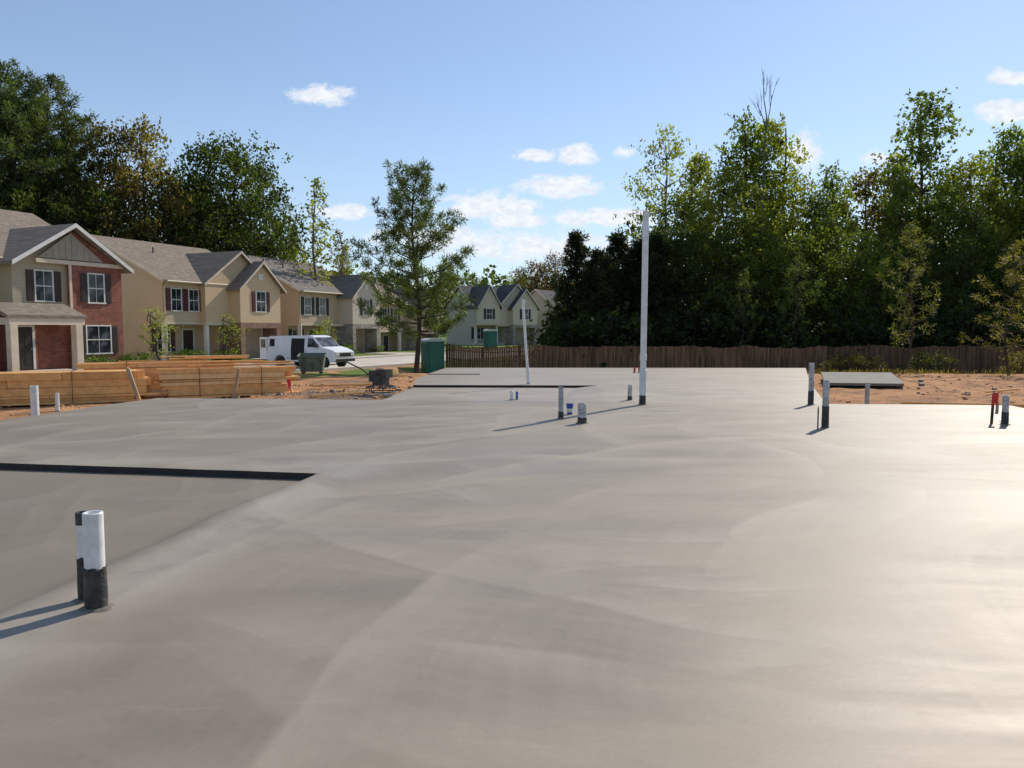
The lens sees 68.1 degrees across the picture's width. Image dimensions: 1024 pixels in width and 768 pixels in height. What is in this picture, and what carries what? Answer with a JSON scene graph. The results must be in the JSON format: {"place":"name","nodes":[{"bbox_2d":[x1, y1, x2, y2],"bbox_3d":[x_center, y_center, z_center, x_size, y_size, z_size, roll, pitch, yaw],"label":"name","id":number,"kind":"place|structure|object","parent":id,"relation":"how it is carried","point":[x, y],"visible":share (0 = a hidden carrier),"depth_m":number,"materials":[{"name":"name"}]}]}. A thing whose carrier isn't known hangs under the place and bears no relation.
{"place":"outdoors","nodes":[
{"label":"outdoors","id":0,"kind":"place"},
{"bbox_2d":[234,350,512,368],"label":"road","id":1,"kind":"structure","parent":0,"point":[372,361],"depth_m":51.78,"materials":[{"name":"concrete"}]},
{"bbox_2d":[260,335,354,367],"bbox_3d":[-11.876,-1.893,43.699,5.572,1.854,2.160,2,4,24],"label":"parked van","id":2,"kind":"object","parent":1,"relation":"on","point":[284,348],"visible":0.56,"depth_m":43.05,"materials":[{"name":"white paint"}]},
{"bbox_2d":[0,331,1023,419],"bbox_3d":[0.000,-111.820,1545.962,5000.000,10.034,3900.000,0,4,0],"label":"ground","id":3,"kind":"structure","parent":0,"point":[899,394],"depth_m":23.92,"materials":[{"name":"soil"}]},
{"bbox_2d":[0,57,68,211],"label":"pine tree","id":4,"kind":"object","parent":3,"relation":"on","point":[26,126],"visible":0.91,"depth_m":58.23,"materials":[{"name":"green plant"}]},
{"bbox_2d":[0,72,102,224],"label":"pine tree","id":5,"kind":"object","parent":3,"relation":"on","point":[59,98],"visible":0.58,"depth_m":61.30,"materials":[{"name":"green plant"}]},
{"bbox_2d":[1,182,102,234],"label":"broadleaf tree","id":6,"kind":"object","parent":3,"relation":"on","point":[61,204],"visible":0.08,"depth_m":58.67,"materials":[{"name":"green plant"}]},
{"bbox_2d":[0,209,133,371],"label":"house","id":7,"kind":"structure","parent":3,"relation":"on","point":[60,297],"depth_m":37.94,"materials":[{"name":"red"}]},
{"bbox_2d":[18,325,35,369],"bbox_3d":[-23.577,-1.784,36.562,0.100,2.170,1.140,2,4,24],"label":"door","id":8,"kind":"structure","parent":7,"relation":"in","point":[26,333],"depth_m":36.71,"materials":[{"name":"paint"}]},
{"bbox_2d":[25,269,61,302],"bbox_3d":[-23.106,-4.841,37.396,0.070,1.590,1.770,2,4,24],"label":"window","id":9,"kind":"structure","parent":7,"relation":"in","point":[41,285],"depth_m":37.37,"materials":[{"name":"white paint"}]},
{"bbox_2d":[80,273,111,303],"bbox_3d":[-21.800,-5.006,39.707,0.070,1.590,1.770,2,4,24],"label":"window","id":10,"kind":"structure","parent":7,"relation":"in","point":[95,288],"depth_m":39.68,"materials":[{"name":"white paint"}]},
{"bbox_2d":[83,325,118,354],"bbox_3d":[-21.780,-2.341,39.945,0.070,1.540,2.270,2,4,24],"label":"window","id":11,"kind":"structure","parent":7,"relation":"in","point":[97,339],"depth_m":40.03,"materials":[{"name":"glass"}]},
{"bbox_2d":[36,108,107,225],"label":"pine tree","id":12,"kind":"object","parent":3,"relation":"on","point":[72,165],"visible":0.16,"depth_m":64.12,"materials":[{"name":"green plant"}]},
{"bbox_2d":[25,167,136,238],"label":"broadleaf tree","id":13,"kind":"object","parent":3,"relation":"on","point":[94,198],"visible":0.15,"depth_m":61.37,"materials":[{"name":"green plant"}]},
{"bbox_2d":[0,369,167,407],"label":"lumber stack","id":14,"kind":"object","parent":3,"relation":"on","point":[88,386],"visible":0.89,"depth_m":19.07,"materials":[{"name":"brown wood"}]},
{"bbox_2d":[35,114,161,241],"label":"broadleaf tree","id":15,"kind":"object","parent":3,"relation":"on","point":[123,177],"visible":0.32,"depth_m":63.91,"materials":[{"name":"green plant"}]},
{"bbox_2d":[64,112,207,247],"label":"broadleaf tree","id":16,"kind":"object","parent":3,"relation":"on","point":[147,136],"visible":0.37,"depth_m":65.67,"materials":[{"name":"green plant"}]},
{"bbox_2d":[137,305,183,359],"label":"sapling","id":17,"kind":"object","parent":3,"relation":"on","point":[150,325],"visible":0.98,"depth_m":41.71,"materials":[{"name":"green plant"}]},
{"bbox_2d":[77,355,248,390],"bbox_3d":[-10.453,-0.242,22.965,4.717,1.230,1.026,-2,5,-27],"label":"lumber stack","id":18,"kind":"object","parent":3,"relation":"on","point":[149,367],"visible":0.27,"depth_m":22.52,"materials":[{"name":"brown wood"}]},
{"bbox_2d":[118,162,228,251],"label":"broadleaf tree","id":19,"kind":"object","parent":3,"relation":"on","point":[165,197],"visible":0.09,"depth_m":69.39,"materials":[{"name":"green plant"}]},
{"bbox_2d":[90,234,286,360],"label":"house","id":20,"kind":"structure","parent":3,"relation":"on","point":[196,292],"depth_m":54.26,"materials":[{"name":"beige"}]},
{"bbox_2d":[165,288,186,311],"bbox_3d":[-22.918,-5.760,51.712,0.070,1.590,1.720,2,4,24],"label":"window","id":21,"kind":"structure","parent":20,"relation":"in","point":[175,301],"depth_m":51.67,"materials":[{"name":"white paint"}]},
{"bbox_2d":[245,328,262,358],"bbox_3d":[-20.251,-3.137,57.892,0.070,2.440,3.380,2,4,24],"label":"garage door","id":22,"kind":"structure","parent":20,"relation":"in","point":[253,336],"depth_m":58.50,"materials":[{"name":"beige paint"}]},
{"bbox_2d":[251,291,269,312],"bbox_3d":[-18.906,-6.188,57.028,0.070,1.590,1.870,2,4,24],"label":"window","id":23,"kind":"structure","parent":20,"relation":"in","point":[260,299],"depth_m":57.02,"materials":[{"name":"white paint"}]},
{"bbox_2d":[152,132,291,257],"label":"broadleaf tree","id":24,"kind":"object","parent":3,"relation":"on","point":[205,177],"visible":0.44,"depth_m":69.31,"materials":[{"name":"green plant"}]},
{"bbox_2d":[156,360,302,397],"bbox_3d":[-7.872,-0.117,21.320,3.828,1.083,0.900,-2,5,-28],"label":"lumber stack","id":25,"kind":"object","parent":3,"relation":"on","point":[209,379],"visible":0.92,"depth_m":20.91,"materials":[{"name":"brown wood"}]},
{"bbox_2d":[214,312,251,360],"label":"sapling","id":26,"kind":"object","parent":3,"relation":"on","point":[226,336],"visible":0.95,"depth_m":46.80,"materials":[{"name":"green plant"}]},
{"bbox_2d":[158,129,325,275],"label":"broadleaf tree","id":27,"kind":"object","parent":3,"relation":"on","point":[252,178],"visible":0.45,"depth_m":71.21,"materials":[{"name":"green plant"}]},
{"bbox_2d":[232,157,305,261],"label":"broadleaf tree","id":28,"kind":"object","parent":3,"relation":"on","point":[271,182],"visible":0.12,"depth_m":76.59,"materials":[{"name":"green plant"}]},
{"bbox_2d":[296,353,326,373],"bbox_3d":[-9.905,-1.024,37.517,1.365,1.007,1.148,-1,4,-8],"label":"rubbish skip","id":29,"kind":"object","parent":3,"relation":"on","point":[311,362],"visible":0.99,"depth_m":37.07,"materials":[{"name":"paint"}]},
{"bbox_2d":[246,255,382,352],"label":"house","id":30,"kind":"structure","parent":3,"relation":"on","point":[306,302],"depth_m":68.69,"materials":[{"name":"beige"}]},
{"bbox_2d":[292,177,342,286],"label":"broadleaf tree","id":31,"kind":"object","parent":3,"relation":"on","point":[314,241],"visible":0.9,"depth_m":68.97,"materials":[{"name":"green plant"}]},
{"bbox_2d":[337,358,395,395],"bbox_3d":[-4.182,-0.210,21.872,1.856,1.015,0.876,2,5,28],"label":"power trowel","id":32,"kind":"object","parent":3,"relation":"on","point":[379,377],"visible":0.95,"depth_m":21.54,"materials":[{"name":"black metal"}]},
{"bbox_2d":[375,282,442,350],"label":"house","id":33,"kind":"structure","parent":3,"relation":"on","point":[399,342],"depth_m":80.73,"materials":[{"name":"beige"}]},
{"bbox_2d":[347,158,479,372],"bbox_3d":[-4.498,-5.945,38.799,6.515,11.016,6.370,1,4,19],"label":"pine tree","id":34,"kind":"object","parent":3,"relation":"on","point":[434,292],"visible":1,"depth_m":38.07,"materials":[{"name":"green plant"}]},
{"bbox_2d":[421,337,444,372],"bbox_3d":[-5.050,-1.914,48.186,1.280,2.500,1.280,-2,5,-26],"label":"portable toilet","id":35,"kind":"object","parent":3,"relation":"on","point":[432,354],"visible":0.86,"depth_m":47.66,"materials":[{"name":"green plastic"}]},
{"bbox_2d":[443,284,540,344],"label":"house","id":36,"kind":"structure","parent":3,"relation":"on","point":[499,309],"depth_m":110.87,"materials":[{"name":"grey"}]},
{"bbox_2d":[0,398,1023,767],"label":"concrete slab","id":37,"kind":"structure","parent":3,"relation":"on","point":[434,584],"depth_m":4.75,"materials":[{"name":"grey concrete"}]},
{"bbox_2d":[71,511,85,604],"bbox_3d":[-2.527,1.069,4.484,0.167,0.632,0.190,4,6,45],"label":"drain pipe","id":38,"kind":"object","parent":37,"relation":"on","point":[79,600],"visible":0.42,"depth_m":4.44,"materials":[{"name":"white plastic"}]},
{"bbox_2d":[77,510,114,612],"bbox_3d":[-2.401,1.064,4.355,0.235,0.660,0.213,-1,4,-10],"label":"drain pipe","id":39,"kind":"object","parent":37,"relation":"on","point":[95,584],"visible":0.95,"depth_m":4.31,"materials":[{"name":"white plastic"}]},
{"bbox_2d":[638,210,648,404],"bbox_3d":[2.831,-1.562,16.175,0.248,4.220,0.252,0,4,0],"label":"drain pipe","id":40,"kind":"object","parent":37,"relation":"on","point":[643,341],"visible":0.98,"depth_m":16.12,"materials":[{"name":"white plastic"}]},
{"bbox_2d":[10,375,1023,415],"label":"rubble","id":41,"kind":"object","parent":3,"relation":"on","point":[332,391],"visible":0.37,"depth_m":22.06,"materials":[{"name":"soil"}]},
{"bbox_2d":[507,259,550,292],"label":"broadleaf tree","id":42,"kind":"object","parent":3,"relation":"on","point":[526,286],"visible":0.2,"depth_m":138.55,"materials":[{"name":"green plant"}]},
{"bbox_2d":[530,289,569,342],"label":"house","id":43,"kind":"structure","parent":3,"relation":"on","point":[540,297],"depth_m":117.79,"materials":[{"name":"beige"}]},
{"bbox_2d":[530,250,574,292],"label":"broadleaf tree","id":44,"kind":"object","parent":3,"relation":"on","point":[544,269],"visible":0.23,"depth_m":133.43,"materials":[{"name":"green plant"}]},
{"bbox_2d":[512,314,613,367],"bbox_3d":[4.097,-2.111,53.413,8.264,5.691,8.808,1,4,17],"label":"shrub","id":45,"kind":"object","parent":3,"relation":"on","point":[547,335],"visible":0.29,"depth_m":52.34,"materials":[{"name":"green plant"}]},
{"bbox_2d":[541,229,591,365],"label":"conifer tree","id":46,"kind":"object","parent":3,"relation":"on","point":[577,249],"visible":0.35,"depth_m":59.17,"materials":[{"name":"green plant"}]},
{"bbox_2d":[573,246,616,346],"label":"conifer tree","id":47,"kind":"object","parent":3,"relation":"on","point":[587,287],"visible":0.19,"depth_m":57.09,"materials":[{"name":"green plant"}]},
{"bbox_2d":[384,368,821,403],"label":"concrete slab","id":48,"kind":"structure","parent":3,"relation":"on","point":[741,385],"depth_m":22.49,"materials":[{"name":"grey concrete"}]},
{"bbox_2d":[575,254,634,345],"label":"conifer tree","id":49,"kind":"object","parent":3,"relation":"on","point":[608,278],"visible":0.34,"depth_m":55.21,"materials":[{"name":"green plant"}]},
{"bbox_2d":[331,264,884,325],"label":"woodland","id":50,"kind":"object","parent":3,"relation":"on","point":[491,276],"visible":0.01,"depth_m":209.53,"materials":[{"name":"green plant"}]},
{"bbox_2d":[549,301,689,367],"bbox_3d":[7.148,-2.316,52.591,9.846,6.781,10.495,2,5,26],"label":"shrub","id":51,"kind":"object","parent":3,"relation":"on","point":[615,313],"visible":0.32,"depth_m":51.25,"materials":[{"name":"green plant"}]},
{"bbox_2d":[602,229,638,309],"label":"conifer tree","id":52,"kind":"object","parent":3,"relation":"on","point":[616,249],"visible":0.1,"depth_m":59.88,"materials":[{"name":"green plant"}]},
{"bbox_2d":[563,313,689,367],"bbox_3d":[8.117,-2.053,52.373,8.847,5.716,8.301,-3,5,-34],"label":"shrub","id":53,"kind":"object","parent":3,"relation":"on","point":[613,333],"visible":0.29,"depth_m":51.06,"materials":[{"name":"green plant"}]},
{"bbox_2d":[615,236,654,333],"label":"conifer tree","id":54,"kind":"object","parent":3,"relation":"on","point":[634,250],"visible":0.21,"depth_m":56.10,"materials":[{"name":"green plant"}]},
{"bbox_2d":[446,343,826,373],"bbox_3d":[7.660,-1.302,48.592,24.105,2.578,0.462,0,4,5],"label":"wooden fence","id":55,"kind":"object","parent":3,"relation":"on","point":[484,357],"visible":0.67,"depth_m":48.55,"materials":[{"name":"brown wood"}]},
{"bbox_2d":[620,229,688,345],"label":"conifer tree","id":56,"kind":"object","parent":3,"relation":"on","point":[655,245],"visible":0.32,"depth_m":54.85,"materials":[{"name":"green plant"}]},
{"bbox_2d":[607,123,728,269],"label":"broadleaf tree","id":57,"kind":"object","parent":3,"relation":"on","point":[676,148],"visible":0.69,"depth_m":60.74,"materials":[{"name":"green plant"}]},
{"bbox_2d":[626,233,717,343],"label":"broadleaf tree","id":58,"kind":"object","parent":3,"relation":"on","point":[679,266],"visible":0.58,"depth_m":54.25,"materials":[{"name":"green plant"}]},
{"bbox_2d":[634,188,739,339],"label":"broadleaf tree","id":59,"kind":"object","parent":3,"relation":"on","point":[682,229],"visible":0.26,"depth_m":57.54,"materials":[{"name":"green plant"}]},
{"bbox_2d":[658,145,723,310],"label":"broadleaf tree","id":60,"kind":"object","parent":3,"relation":"on","point":[699,173],"visible":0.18,"depth_m":64.28,"materials":[{"name":"green plant"}]},
{"bbox_2d":[633,297,752,367],"bbox_3d":[12.782,-2.516,53.552,10.521,7.246,11.214,2,5,31],"label":"shrub","id":61,"kind":"object","parent":3,"relation":"on","point":[714,315],"visible":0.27,"depth_m":51.97,"materials":[{"name":"green plant"}]},
{"bbox_2d":[651,231,773,343],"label":"broadleaf tree","id":62,"kind":"object","parent":3,"relation":"on","point":[717,300],"visible":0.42,"depth_m":54.90,"materials":[{"name":"green plant"}]},
{"bbox_2d":[671,161,794,339],"bbox_3d":[16.676,-9.194,59.087,9.098,16.271,9.323,-4,5,-42],"label":"broadleaf tree","id":63,"kind":"object","parent":3,"relation":"on","point":[715,221],"visible":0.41,"depth_m":58.07,"materials":[{"name":"green plant"}]},
{"bbox_2d":[679,302,800,367],"bbox_3d":[15.582,-2.339,52.988,10.533,6.806,9.882,0,4,5],"label":"shrub","id":64,"kind":"object","parent":3,"relation":"on","point":[759,312],"visible":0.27,"depth_m":51.10,"materials":[{"name":"green plant"}]},
{"bbox_2d":[681,305,802,361],"bbox_3d":[16.364,-2.303,53.033,9.331,6.426,9.946,1,4,17],"label":"shrub","id":65,"kind":"object","parent":3,"relation":"on","point":[769,336],"visible":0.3,"depth_m":50.91,"materials":[{"name":"green plant"}]},
{"bbox_2d":[726,268,760,360],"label":"pine tree","id":66,"kind":"object","parent":3,"relation":"on","point":[743,313],"visible":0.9,"depth_m":50.13,"materials":[{"name":"green plant"}]},
{"bbox_2d":[693,105,802,314],"bbox_3d":[20.505,-12.113,63.553,11.803,21.291,10.789,0,4,-1],"label":"broadleaf tree","id":67,"kind":"object","parent":3,"relation":"on","point":[744,138],"visible":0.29,"depth_m":62.09,"materials":[{"name":"green plant"}]},
{"bbox_2d":[712,221,811,325],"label":"broadleaf tree","id":68,"kind":"object","parent":3,"relation":"on","point":[774,253],"visible":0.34,"depth_m":55.98,"materials":[{"name":"green plant"}]},
{"bbox_2d":[749,67,780,303],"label":"dead tree","id":69,"kind":"object","parent":3,"relation":"on","point":[765,123],"visible":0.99,"depth_m":60.77,"materials":[{"name":"brown plant"}]},
{"bbox_2d":[711,112,845,305],"bbox_3d":[22.253,-12.380,65.747,12.803,21.695,10.119,0,4,-3],"label":"broadleaf tree","id":70,"kind":"object","parent":3,"relation":"on","point":[782,141],"visible":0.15,"depth_m":64.21,"materials":[{"name":"green plant"}]},
{"bbox_2d":[727,167,856,318],"bbox_3d":[22.206,-9.305,61.601,10.247,16.001,9.999,-3,5,-39],"label":"broadleaf tree","id":71,"kind":"object","parent":3,"relation":"on","point":[783,195],"visible":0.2,"depth_m":60.12,"materials":[{"name":"green plant"}]},
{"bbox_2d":[731,229,859,345],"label":"broadleaf tree","id":72,"kind":"object","parent":3,"relation":"on","point":[805,245],"visible":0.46,"depth_m":54.59,"materials":[{"name":"green plant"}]},
{"bbox_2d":[773,252,820,365],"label":"pine tree","id":73,"kind":"object","parent":3,"relation":"on","point":[801,284],"visible":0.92,"depth_m":50.13,"materials":[{"name":"green plant"}]},
{"bbox_2d":[748,188,878,328],"bbox_3d":[23.657,-8.276,59.892,8.309,14.034,8.514,-2,4,-22],"label":"broadleaf tree","id":74,"kind":"object","parent":3,"relation":"on","point":[818,231],"visible":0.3,"depth_m":58.54,"materials":[{"name":"green plant"}]},
{"bbox_2d":[759,312,869,367],"bbox_3d":[20.101,-2.023,51.826,9.039,5.840,8.481,0,4,5],"label":"shrub","id":75,"kind":"object","parent":3,"relation":"on","point":[829,325],"visible":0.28,"depth_m":50.41,"materials":[{"name":"green plant"}]},
{"bbox_2d":[768,302,904,368],"bbox_3d":[22.273,-2.328,52.771,10.566,6.827,9.912,2,4,22],"label":"shrub","id":76,"kind":"object","parent":3,"relation":"on","point":[854,323],"visible":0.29,"depth_m":51.21,"materials":[{"name":"green plant"}]},
{"bbox_2d":[778,259,895,345],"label":"broadleaf tree","id":77,"kind":"object","parent":3,"relation":"on","point":[835,301],"visible":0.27,"depth_m":54.66,"materials":[{"name":"green plant"}]},
{"bbox_2d":[801,159,881,319],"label":"broadleaf tree","id":78,"kind":"object","parent":3,"relation":"on","point":[828,185],"visible":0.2,"depth_m":61.50,"materials":[{"name":"green plant"}]},
{"bbox_2d":[816,351,869,371],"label":"shrub","id":79,"kind":"object","parent":3,"relation":"on","point":[842,361],"visible":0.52,"depth_m":43.00,"materials":[{"name":"green plant"}]},
{"bbox_2d":[821,372,903,387],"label":"concrete slab","id":80,"kind":"structure","parent":3,"relation":"on","point":[861,379],"depth_m":25.52,"materials":[{"name":"grey concrete"}]},
{"bbox_2d":[803,161,924,311],"bbox_3d":[30.495,-10.416,66.290,11.006,17.613,11.279,2,4,22],"label":"broadleaf tree","id":81,"kind":"object","parent":3,"relation":"on","point":[859,193],"visible":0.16,"depth_m":64.98,"materials":[{"name":"green plant"}]},
{"bbox_2d":[808,225,924,339],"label":"broadleaf tree","id":82,"kind":"object","parent":3,"relation":"on","point":[861,235],"visible":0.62,"depth_m":54.47,"materials":[{"name":"green plant"}]},
{"bbox_2d":[839,319,920,353],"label":"shrub","id":83,"kind":"object","parent":3,"relation":"on","point":[872,335],"visible":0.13,"depth_m":51.31,"materials":[{"name":"green plant"}]},
{"bbox_2d":[858,145,930,314],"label":"broadleaf tree","id":84,"kind":"object","parent":3,"relation":"on","point":[896,160],"visible":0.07,"depth_m":66.63,"materials":[{"name":"green plant"}]},
{"bbox_2d":[855,175,943,323],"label":"broadleaf tree","id":85,"kind":"object","parent":3,"relation":"on","point":[900,201],"visible":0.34,"depth_m":59.01,"materials":[{"name":"green plant"}]},
{"bbox_2d":[864,239,948,346],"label":"broadleaf tree","id":86,"kind":"object","parent":3,"relation":"on","point":[895,267],"visible":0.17,"depth_m":56.62,"materials":[{"name":"green plant"}]},
{"bbox_2d":[858,316,960,362],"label":"shrub","id":87,"kind":"object","parent":3,"relation":"on","point":[884,336],"visible":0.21,"depth_m":50.88,"materials":[{"name":"green plant"}]},
{"bbox_2d":[875,219,943,372],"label":"pine tree","id":88,"kind":"object","parent":3,"relation":"on","point":[911,284],"visible":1,"depth_m":37.76,"materials":[{"name":"green plant"}]},
{"bbox_2d":[871,316,966,364],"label":"shrub","id":89,"kind":"object","parent":3,"relation":"on","point":[936,340],"visible":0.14,"depth_m":50.67,"materials":[{"name":"green plant"}]},
{"bbox_2d":[824,345,1023,373],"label":"wooden fence","id":90,"kind":"object","parent":3,"relation":"on","point":[981,358],"visible":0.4,"depth_m":47.67,"materials":[{"name":"brown wood"}]},
{"bbox_2d":[899,348,959,373],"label":"shrub","id":91,"kind":"object","parent":3,"relation":"on","point":[926,359],"visible":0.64,"depth_m":44.48,"materials":[{"name":"green plant"}]},
{"bbox_2d":[873,247,989,346],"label":"broadleaf tree","id":92,"kind":"object","parent":3,"relation":"on","point":[946,304],"visible":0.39,"depth_m":54.64,"materials":[{"name":"green plant"}]},
{"bbox_2d":[852,87,1015,323],"bbox_3d":[34.370,-12.995,62.055,11.760,23.206,12.864,1,4,11],"label":"broadleaf tree","id":93,"kind":"object","parent":3,"relation":"on","point":[921,154],"visible":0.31,"depth_m":62.16,"materials":[{"name":"green plant"}]},
{"bbox_2d":[880,179,1003,323],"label":"broadleaf tree","id":94,"kind":"object","parent":3,"relation":"on","point":[932,230],"visible":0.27,"depth_m":58.40,"materials":[{"name":"green plant"}]},
{"bbox_2d":[902,294,1023,370],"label":"shrub","id":95,"kind":"object","parent":3,"relation":"on","point":[958,321],"visible":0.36,"depth_m":51.05,"materials":[{"name":"green plant"}]},
{"bbox_2d":[904,152,1023,307],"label":"broadleaf tree","id":96,"kind":"object","parent":3,"relation":"on","point":[971,172],"visible":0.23,"depth_m":59.63,"materials":[{"name":"green plant"}]},
{"bbox_2d":[906,203,1023,342],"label":"broadleaf tree","id":97,"kind":"object","parent":3,"relation":"on","point":[967,261],"visible":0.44,"depth_m":55.68,"materials":[{"name":"green plant"}]},
{"bbox_2d":[931,302,1023,370],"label":"shrub","id":98,"kind":"object","parent":3,"relation":"on","point":[981,328],"visible":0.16,"depth_m":51.46,"materials":[{"name":"green plant"}]},
{"bbox_2d":[954,145,1023,296],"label":"broadleaf tree","id":99,"kind":"object","parent":3,"relation":"on","point":[1001,164],"visible":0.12,"depth_m":63.09,"materials":[{"name":"green plant"}]},
{"bbox_2d":[959,235,1023,375],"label":"pine tree","id":100,"kind":"object","parent":3,"relation":"on","point":[1010,314],"visible":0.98,"depth_m":35.82,"materials":[{"name":"green plant"}]},
{"bbox_2d":[959,174,1023,317],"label":"broadleaf tree","id":101,"kind":"object","parent":3,"relation":"on","point":[989,202],"visible":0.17,"depth_m":58.83,"materials":[{"name":"green plant"}]},
{"bbox_2d":[964,119,1023,255],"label":"broadleaf tree","id":102,"kind":"object","parent":3,"relation":"on","point":[1015,134],"visible":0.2,"depth_m":65.55,"materials":[{"name":"green plant"}]},
{"bbox_2d":[973,136,1023,324],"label":"broadleaf tree","id":103,"kind":"object","parent":3,"relation":"on","point":[1019,227],"visible":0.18,"depth_m":61.67,"materials":[{"name":"green plant"}]},
{"bbox_2d":[974,246,1023,346],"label":"broadleaf tree","id":104,"kind":"object","parent":3,"relation":"on","point":[1004,267],"visible":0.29,"depth_m":55.28,"materials":[{"name":"green plant"}]},
{"bbox_2d":[0,0,1023,316],"label":"sky","id":105,"kind":"structure","parent":0,"point":[529,113],"materials":[{"name":"blue"}]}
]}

